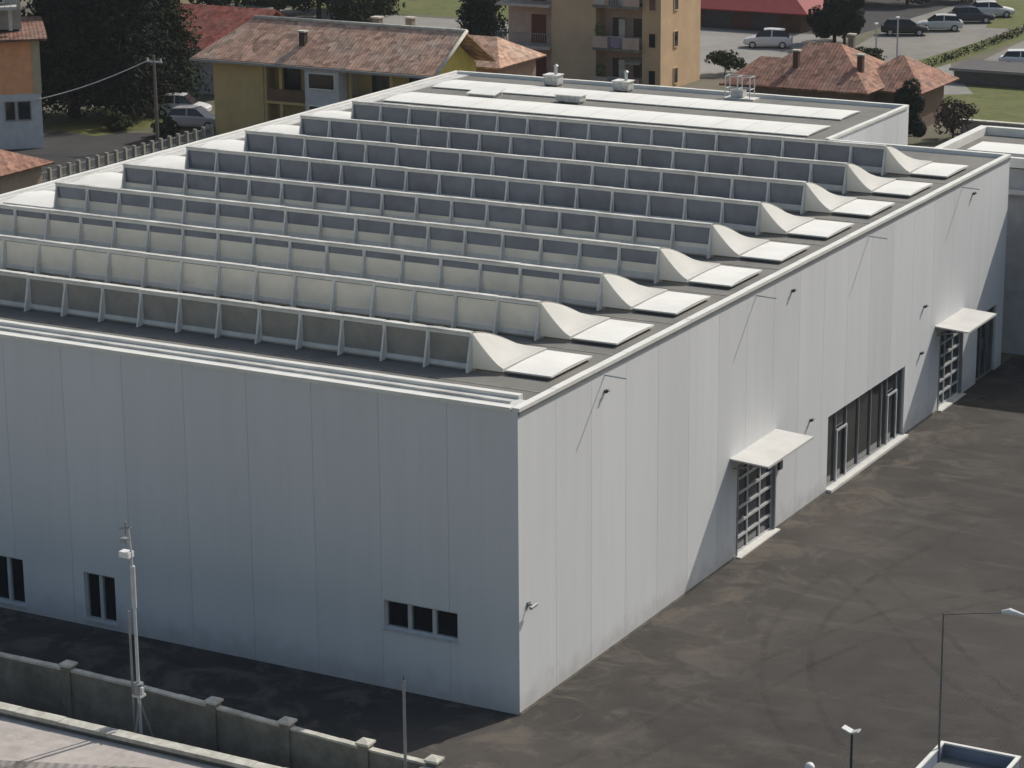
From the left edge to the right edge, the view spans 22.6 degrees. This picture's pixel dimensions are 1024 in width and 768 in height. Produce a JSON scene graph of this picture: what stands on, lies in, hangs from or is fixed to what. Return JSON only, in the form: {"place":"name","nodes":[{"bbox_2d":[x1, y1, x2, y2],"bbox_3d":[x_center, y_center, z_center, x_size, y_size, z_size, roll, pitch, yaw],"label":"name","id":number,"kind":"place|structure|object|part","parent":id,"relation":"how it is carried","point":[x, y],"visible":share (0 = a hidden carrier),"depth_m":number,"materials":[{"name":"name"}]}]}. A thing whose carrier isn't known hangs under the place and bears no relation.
{"place":"outdoors","nodes":[
{"label":"outdoors","id":0,"kind":"place"},
{"bbox_2d":[6,131,189,182],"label":"dark driveway","id":1,"kind":"structure","parent":0,"point":[62,148],"depth_m":176.69,"materials":[{"name":"grey asphalt"}]},
{"bbox_2d":[146,55,161,145],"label":"utility pole","id":2,"kind":"object","parent":1,"relation":"on","point":[155,101],"visible":0.94,"depth_m":175.71,"materials":[{"name":"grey wood"}]},
{"bbox_2d":[33,61,146,100],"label":"overhead wire","id":3,"kind":"object","parent":2,"relation":"attached to","point":[91,83],"visible":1,"depth_m":175.40,"materials":[{"name":"metal"}]},
{"bbox_2d":[150,115,179,135],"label":"shrub","id":4,"kind":"object","parent":1,"relation":"on","point":[166,125],"visible":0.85,"depth_m":180.10,"materials":[{"name":"green plant"}]},
{"bbox_2d":[168,105,214,129],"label":"parked car","id":5,"kind":"object","parent":1,"relation":"on","point":[191,115],"visible":0.52,"depth_m":182.84,"materials":[{"name":"paint"}]},
{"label":"window","id":6,"kind":"part","parent":5,"relation":"part of","materials":[{"name":"black glass"}]},
{"bbox_2d":[42,105,162,135],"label":"lawn","id":7,"kind":"structure","parent":0,"point":[90,125],"depth_m":185.86,"materials":[{"name":"green plant"}]},
{"bbox_2d":[20,0,153,122],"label":"cedar tree","id":8,"kind":"object","parent":7,"relation":"on","point":[59,17],"visible":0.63,"depth_m":184.79,"materials":[{"name":"green plant"}]},
{"bbox_2d":[97,109,134,131],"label":"shrub","id":9,"kind":"object","parent":7,"relation":"on","point":[121,121],"visible":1,"depth_m":182.51,"materials":[{"name":"green plant"}]},
{"bbox_2d":[50,0,198,118],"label":"cedar tree","id":10,"kind":"object","parent":7,"relation":"on","point":[131,23],"visible":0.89,"depth_m":185.20,"materials":[{"name":"green plant"}]},
{"bbox_2d":[168,3,285,93],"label":"red roof house","id":11,"kind":"structure","parent":0,"point":[215,23],"depth_m":198.59,"materials":[{"name":"tile"}]},
{"bbox_2d":[189,15,496,133],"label":"yellow house","id":12,"kind":"structure","parent":0,"point":[267,68],"depth_m":176.65,"materials":[{"name":"tile"}]},
{"bbox_2d":[283,68,300,90],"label":"window","id":13,"kind":"structure","parent":12,"relation":"in","point":[292,77],"depth_m":178.88,"materials":[{"name":"grey glass"}]},
{"bbox_2d":[372,75,389,92],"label":"window","id":14,"kind":"structure","parent":12,"relation":"in","point":[379,83],"depth_m":175.47,"materials":[{"name":"grey glass"}]},
{"bbox_2d":[409,78,421,82],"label":"window","id":15,"kind":"structure","parent":12,"relation":"in","point":[410,79],"depth_m":174.10,"materials":[{"name":"grey glass"}]},
{"bbox_2d":[227,5,508,36],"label":"pale road","id":16,"kind":"structure","parent":0,"point":[400,20],"depth_m":240.17,"materials":[{"name":"grey asphalt"}]},
{"bbox_2d":[188,0,222,5],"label":"dark tree","id":17,"kind":"object","parent":16,"relation":"on","point":[207,2],"visible":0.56,"depth_m":245.91,"materials":[{"name":"green plant"}]},
{"bbox_2d":[210,0,253,6],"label":"dark tree","id":18,"kind":"object","parent":16,"relation":"on","point":[226,2],"visible":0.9,"depth_m":243.30,"materials":[{"name":"green plant"}]},
{"bbox_2d":[267,0,301,11],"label":"dark tree","id":19,"kind":"object","parent":16,"relation":"on","point":[278,5],"visible":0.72,"depth_m":240.90,"materials":[{"name":"green plant"}]},
{"bbox_2d":[287,0,329,18],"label":"dark tree","id":20,"kind":"object","parent":16,"relation":"on","point":[305,4],"visible":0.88,"depth_m":240.53,"materials":[{"name":"green plant"}]},
{"bbox_2d":[231,0,508,19],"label":"field","id":21,"kind":"structure","parent":0,"point":[439,7],"depth_m":248.07,"materials":[{"name":"green plant"}]},
{"bbox_2d":[471,35,546,75],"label":"pink house","id":22,"kind":"structure","parent":0,"point":[512,58],"depth_m":184.19,"materials":[{"name":"tile"}]},
{"bbox_2d":[20,0,1023,363],"bbox_3d":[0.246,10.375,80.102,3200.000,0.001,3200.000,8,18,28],"label":"ground","id":23,"kind":"structure","parent":0,"point":[930,138],"depth_m":199.03,"materials":[{"name":"green plant"}]},
{"bbox_2d":[0,0,46,149],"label":"orange house","id":24,"kind":"structure","parent":23,"relation":"on","point":[21,122],"depth_m":175.16,"materials":[{"name":"paint"}]},
{"bbox_2d":[4,101,15,120],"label":"window","id":25,"kind":"structure","parent":24,"relation":"in","point":[10,109],"depth_m":175.29,"materials":[{"name":"black glass"}]},
{"bbox_2d":[17,100,31,120],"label":"window","id":26,"kind":"structure","parent":24,"relation":"in","point":[23,107],"depth_m":175.47,"materials":[{"name":"black glass"}]},
{"bbox_2d":[0,149,54,193],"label":"outhouse","id":27,"kind":"structure","parent":23,"relation":"on","point":[18,171],"depth_m":157.24,"materials":[{"name":"tile"}]},
{"bbox_2d":[0,716,220,767],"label":"footpath","id":28,"kind":"structure","parent":23,"relation":"on","point":[24,741],"depth_m":75.28,"materials":[{"name":"grey concrete"}]},
{"bbox_2d":[0,760,147,767],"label":"road","id":29,"kind":"structure","parent":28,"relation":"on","point":[13,764],"depth_m":71.58,"materials":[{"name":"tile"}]},
{"bbox_2d":[42,124,213,182],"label":"garden fence","id":30,"kind":"object","parent":23,"relation":"on","point":[78,164],"visible":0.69,"depth_m":168.08,"materials":[{"name":"concrete"}]},
{"bbox_2d":[0,702,285,767],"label":"kerb wall","id":31,"kind":"structure","parent":23,"relation":"on","point":[144,742],"depth_m":75.63,"materials":[{"name":"concrete"}]},
{"bbox_2d":[136,0,212,96],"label":"cedar tree","id":32,"kind":"object","parent":23,"relation":"on","point":[177,32],"visible":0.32,"depth_m":190.45,"materials":[{"name":"green plant"}]},
{"bbox_2d":[152,92,211,116],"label":"parked car","id":33,"kind":"object","parent":23,"relation":"on","point":[182,100],"visible":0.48,"depth_m":188.15,"materials":[{"name":"paint"}]},
{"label":"window","id":34,"kind":"part","parent":33,"relation":"part of","materials":[{"name":"black glass"}]},
{"bbox_2d":[180,0,196,3],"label":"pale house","id":35,"kind":"structure","parent":23,"relation":"on","point":[186,1],"depth_m":252.02,"materials":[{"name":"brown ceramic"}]},
{"bbox_2d":[246,0,289,7],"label":"dark tree","id":36,"kind":"object","parent":23,"relation":"on","point":[264,3],"visible":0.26,"depth_m":250.27,"materials":[{"name":"green plant"}]},
{"bbox_2d":[324,0,385,22],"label":"dark tree","id":37,"kind":"object","parent":23,"relation":"on","point":[354,10],"visible":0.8,"depth_m":236.16,"materials":[{"name":"green plant"}]},
{"bbox_2d":[366,0,405,16],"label":"dark tree","id":38,"kind":"object","parent":23,"relation":"on","point":[378,7],"visible":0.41,"depth_m":242.73,"materials":[{"name":"green plant"}]},
{"bbox_2d":[455,0,508,36],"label":"conifer tree","id":39,"kind":"object","parent":23,"relation":"on","point":[480,17],"visible":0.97,"depth_m":227.49,"materials":[{"name":"green plant"}]},
{"bbox_2d":[0,71,1010,714],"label":"warehouse","id":40,"kind":"structure","parent":23,"relation":"on","point":[524,393],"depth_m":89.22,"materials":[{"name":"metal"}]},
{"bbox_2d":[0,555,25,608],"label":"window","id":41,"kind":"structure","parent":40,"relation":"in","point":[11,569],"depth_m":89.42,"materials":[{"name":"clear glass"}]},
{"bbox_2d":[85,572,117,626],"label":"window","id":42,"kind":"structure","parent":40,"relation":"in","point":[100,589],"depth_m":87.61,"materials":[{"name":"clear glass"}]},
{"bbox_2d":[383,600,458,643],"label":"window","id":43,"kind":"structure","parent":40,"relation":"in","point":[402,616],"depth_m":81.26,"materials":[{"name":"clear glass"}]},
{"bbox_2d":[466,86,504,98],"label":"roof hatch","id":44,"kind":"object","parent":40,"relation":"on","point":[486,92],"visible":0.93,"depth_m":134.85,"materials":[{"name":"white metal"}]},
{"bbox_2d":[543,64,563,86],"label":"roof vent","id":45,"kind":"object","parent":40,"relation":"on","point":[555,78],"visible":1,"depth_m":137.97,"materials":[{"name":"metal"}]},
{"bbox_2d":[554,92,586,103],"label":"air conditioner","id":46,"kind":"object","parent":40,"relation":"on","point":[578,98],"visible":1,"depth_m":132.65,"materials":[{"name":"metal"}]},
{"bbox_2d":[611,70,634,92],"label":"roof vent","id":47,"kind":"object","parent":40,"relation":"on","point":[626,84],"visible":1,"depth_m":136.02,"materials":[{"name":"metal"}]},
{"bbox_2d":[723,74,758,100],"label":"lattice frame","id":48,"kind":"object","parent":40,"relation":"on","point":[738,93],"visible":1,"depth_m":133.58,"materials":[{"name":"metal"}]},
{"bbox_2d":[736,463,779,558],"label":"garage door","id":49,"kind":"structure","parent":40,"relation":"in","point":[756,486],"depth_m":95.42,"materials":[{"name":"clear glass"}]},
{"bbox_2d":[937,330,965,411],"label":"garage door","id":50,"kind":"structure","parent":40,"relation":"in","point":[951,345],"depth_m":113.62,"materials":[{"name":"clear glass"}]},
{"bbox_2d":[0,355,1023,767],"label":"asphalt yard","id":51,"kind":"structure","parent":23,"relation":"on","point":[836,617],"depth_m":84.62,"materials":[{"name":"grey asphalt"}]},
{"bbox_2d":[119,521,153,736],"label":"camera mast","id":52,"kind":"object","parent":51,"relation":"on","point":[137,686],"visible":0.86,"depth_m":76.19,"materials":[{"name":"metal"}]},
{"bbox_2d":[0,652,444,767],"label":"boundary wall","id":53,"kind":"structure","parent":51,"relation":"on","point":[67,688],"depth_m":77.10,"materials":[{"name":"concrete"}]},
{"bbox_2d":[402,676,406,767],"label":"thin pole","id":54,"kind":"object","parent":51,"relation":"on","point":[404,726],"visible":1,"depth_m":71.67,"materials":[{"name":"grey metal"}]},
{"bbox_2d":[805,762,814,767],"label":"globe lamp","id":55,"kind":"object","parent":51,"relation":"on","point":[809,764],"visible":1,"depth_m":70.77,"materials":[{"name":"glass"}]},
{"bbox_2d":[841,725,860,767],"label":"lamp post","id":56,"kind":"object","parent":51,"relation":"on","point":[847,729],"visible":1,"depth_m":70.01,"materials":[{"name":"metal"}]},
{"bbox_2d":[916,741,1020,767],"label":"gate cabin","id":57,"kind":"object","parent":51,"relation":"on","point":[954,755],"visible":1,"depth_m":70.92,"materials":[{"name":"white paint"}]},
{"bbox_2d":[938,608,1023,761],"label":"street lamp","id":58,"kind":"object","parent":51,"relation":"on","point":[1010,611],"visible":1,"depth_m":70.24,"materials":[{"name":"grey metal"}]},
{"bbox_2d":[496,0,700,86],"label":"apartment block","id":59,"kind":"structure","parent":23,"relation":"on","point":[661,38],"depth_m":199.49,"materials":[{"name":"paint"}]},
{"bbox_2d":[594,22,604,35],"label":"potted plant","id":60,"kind":"object","parent":59,"relation":"on","point":[602,29],"visible":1,"depth_m":198.18,"materials":[{"name":"green plant"}]},
{"bbox_2d":[595,0,604,4],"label":"laundry","id":61,"kind":"object","parent":59,"relation":"hanging from","point":[601,2],"visible":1,"depth_m":197.08,"materials":[{"name":"fabric"}]},
{"bbox_2d":[596,63,605,76],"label":"potted plant","id":62,"kind":"object","parent":59,"relation":"on","point":[601,70],"visible":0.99,"depth_m":198.96,"materials":[{"name":"green plant"}]},
{"bbox_2d":[610,37,619,47],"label":"laundry","id":63,"kind":"object","parent":59,"relation":"hanging from","point":[614,42],"visible":1,"depth_m":197.30,"materials":[{"name":"fabric"}]},
{"bbox_2d":[618,57,641,65],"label":"awning","id":64,"kind":"object","parent":59,"relation":"attached to","point":[633,61],"visible":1,"depth_m":198.62,"materials":[{"name":"fabric"}]},
{"bbox_2d":[648,70,655,84],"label":"window","id":65,"kind":"structure","parent":59,"relation":"in","point":[651,73],"depth_m":197.18,"materials":[{"name":"grey glass"}]},
{"bbox_2d":[648,33,655,48],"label":"window","id":66,"kind":"structure","parent":59,"relation":"in","point":[651,36],"depth_m":196.46,"materials":[{"name":"black glass"}]},
{"bbox_2d":[648,0,656,11],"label":"window","id":67,"kind":"structure","parent":59,"relation":"in","point":[652,4],"depth_m":195.70,"materials":[{"name":"brown glass"}]},
{"bbox_2d":[673,67,677,83],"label":"window","id":68,"kind":"structure","parent":59,"relation":"in","point":[675,70],"depth_m":199.17,"materials":[{"name":"grey glass"}]},
{"bbox_2d":[673,30,678,47],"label":"window","id":69,"kind":"structure","parent":59,"relation":"in","point":[675,33],"depth_m":198.39,"materials":[{"name":"black glass"}]},
{"bbox_2d":[674,0,678,10],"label":"window","id":70,"kind":"structure","parent":59,"relation":"in","point":[676,2],"depth_m":197.76,"materials":[{"name":"beige glass"}]},
{"bbox_2d":[700,27,847,77],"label":"gravel lot","id":71,"kind":"structure","parent":23,"relation":"on","point":[713,39],"depth_m":220.85,"materials":[{"name":"grey gravel"}]},
{"bbox_2d":[704,49,747,74],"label":"shrub","id":72,"kind":"object","parent":71,"relation":"on","point":[727,61],"visible":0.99,"depth_m":204.77,"materials":[{"name":"green plant"}]},
{"bbox_2d":[743,27,792,48],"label":"parked car","id":73,"kind":"object","parent":71,"relation":"on","point":[781,38],"visible":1,"depth_m":219.39,"materials":[{"name":"paint"}]},
{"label":"window","id":74,"kind":"part","parent":73,"relation":"part of","materials":[{"name":"black glass"}]},
{"bbox_2d":[806,0,865,42],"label":"dark tree","id":75,"kind":"object","parent":71,"relation":"on","point":[821,30],"visible":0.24,"depth_m":221.74,"materials":[{"name":"green plant"}]},
{"bbox_2d":[719,0,962,33],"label":"shaded court","id":76,"kind":"object","parent":23,"relation":"on","point":[879,12],"visible":0.25,"depth_m":243.88,"materials":[{"name":"asphalt"}]},
{"bbox_2d":[820,0,865,44],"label":"dark tree","id":77,"kind":"object","parent":23,"relation":"on","point":[844,18],"visible":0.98,"depth_m":217.67,"materials":[{"name":"green plant"}]},
{"bbox_2d":[892,78,926,137],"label":"tree","id":78,"kind":"object","parent":23,"relation":"on","point":[917,128],"visible":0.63,"depth_m":173.86,"materials":[{"name":"green plant"}]},
{"bbox_2d":[933,96,979,138],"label":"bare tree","id":79,"kind":"object","parent":23,"relation":"on","point":[959,107],"visible":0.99,"depth_m":175.79,"materials":[{"name":"green plant"}]},
{"bbox_2d":[918,31,1023,67],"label":"hedge verge","id":80,"kind":"structure","parent":23,"relation":"on","point":[1005,42],"depth_m":217.54,"materials":[{"name":"green plant"}]},
{"bbox_2d":[895,16,899,56],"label":"road lamp","id":81,"kind":"object","parent":80,"relation":"on","point":[897,17],"visible":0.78,"depth_m":206.75,"materials":[{"name":"metal"}]},
{"bbox_2d":[922,24,1023,66],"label":"hedge","id":82,"kind":"object","parent":80,"relation":"on","point":[994,40],"visible":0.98,"depth_m":217.54,"materials":[{"name":"green plant"}]},
{"bbox_2d":[944,85,1023,122],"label":"grass verge","id":83,"kind":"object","parent":23,"relation":"on","point":[998,103],"depth_m":191.99,"materials":[{"name":"green plant"}]},
{"bbox_2d":[949,59,1023,87],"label":"shed","id":84,"kind":"structure","parent":23,"relation":"on","point":[993,73],"depth_m":199.85,"materials":[{"name":"grey concrete"}]},
{"bbox_2d":[984,41,1023,60],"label":"side lot","id":85,"kind":"structure","parent":23,"relation":"on","point":[996,57],"depth_m":216.31,"materials":[{"name":"grey concrete"}]},
{"bbox_2d":[999,49,1023,62],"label":"parked car","id":86,"kind":"object","parent":85,"relation":"on","point":[1013,55],"visible":0.51,"depth_m":207.40,"materials":[{"name":"paint"}]},
{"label":"window","id":87,"kind":"part","parent":86,"relation":"part of","materials":[{"name":"black glass"}]},
{"bbox_2d":[986,0,1023,28],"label":"road verge","id":88,"kind":"structure","parent":23,"relation":"on","point":[1015,20],"depth_m":237.08,"materials":[{"name":"green plant"}]},
{"bbox_2d":[700,0,823,32],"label":"red garage","id":89,"kind":"structure","parent":0,"point":[789,15],"depth_m":230.54,"materials":[{"name":"metal"}]},
{"bbox_2d":[704,10,731,27],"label":"garage door","id":90,"kind":"structure","parent":89,"relation":"in","point":[712,18],"depth_m":232.51,"materials":[{"name":"metal"}]},
{"bbox_2d":[751,13,779,29],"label":"garage door","id":91,"kind":"structure","parent":89,"relation":"in","point":[759,21],"depth_m":230.36,"materials":[{"name":"metal"}]},
{"bbox_2d":[719,33,959,126],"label":"terracotta house","id":92,"kind":"structure","parent":0,"point":[829,70],"depth_m":180.57,"materials":[{"name":"tile"}]},
{"bbox_2d":[897,0,930,3],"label":"dark tree","id":93,"kind":"object","parent":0,"point":[910,1],"visible":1,"depth_m":246.51,"materials":[{"name":"green plant"}]},
{"bbox_2d":[855,0,1008,61],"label":"road","id":94,"kind":"structure","parent":0,"point":[931,42],"depth_m":224.17,"materials":[{"name":"grey asphalt"}]},
{"bbox_2d":[855,46,886,60],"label":"shrub","id":95,"kind":"object","parent":94,"relation":"on","point":[875,52],"visible":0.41,"depth_m":208.59,"materials":[{"name":"green plant"}]},
{"bbox_2d":[874,23,877,47],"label":"road lamp","id":96,"kind":"object","parent":94,"relation":"on","point":[876,36],"visible":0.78,"depth_m":212.16,"materials":[{"name":"metal"}]},
{"bbox_2d":[880,17,928,35],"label":"parked car","id":97,"kind":"object","parent":94,"relation":"on","point":[906,26],"visible":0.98,"depth_m":226.29,"materials":[{"name":"paint"}]},
{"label":"window","id":98,"kind":"part","parent":97,"relation":"part of","materials":[{"name":"black glass"}]},
{"bbox_2d":[915,13,963,31],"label":"parked car","id":99,"kind":"object","parent":94,"relation":"on","point":[953,22],"visible":0.73,"depth_m":228.77,"materials":[{"name":"paint"}]},
{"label":"window","id":100,"kind":"part","parent":99,"relation":"part of","materials":[{"name":"black glass"}]},
{"bbox_2d":[948,6,994,23],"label":"parked car","id":101,"kind":"object","parent":94,"relation":"on","point":[968,13],"visible":0.62,"depth_m":233.82,"materials":[{"name":"paint"}]},
{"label":"window","id":102,"kind":"part","parent":101,"relation":"part of","materials":[{"name":"black glass"}]},
{"bbox_2d":[972,0,1014,17],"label":"parked car","id":103,"kind":"object","parent":94,"relation":"on","point":[992,7],"visible":0.56,"depth_m":237.50,"materials":[{"name":"paint"}]},
{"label":"window","id":104,"kind":"part","parent":103,"relation":"part of","materials":[{"name":"black glass"}]},
{"bbox_2d":[926,57,972,94],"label":"pale path","id":105,"kind":"structure","parent":0,"point":[952,88],"depth_m":198.56,"materials":[{"name":"grey concrete"}]},
{"bbox_2d":[934,125,1023,354],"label":"annex building","id":106,"kind":"structure","parent":0,"point":[997,139],"depth_m":121.17,"materials":[{"name":"metal"}]},
{"bbox_2d":[960,119,1023,132],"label":"garden wall","id":107,"kind":"structure","parent":0,"point":[975,123],"depth_m":177.91,"materials":[{"name":"grey concrete"}]}
]}

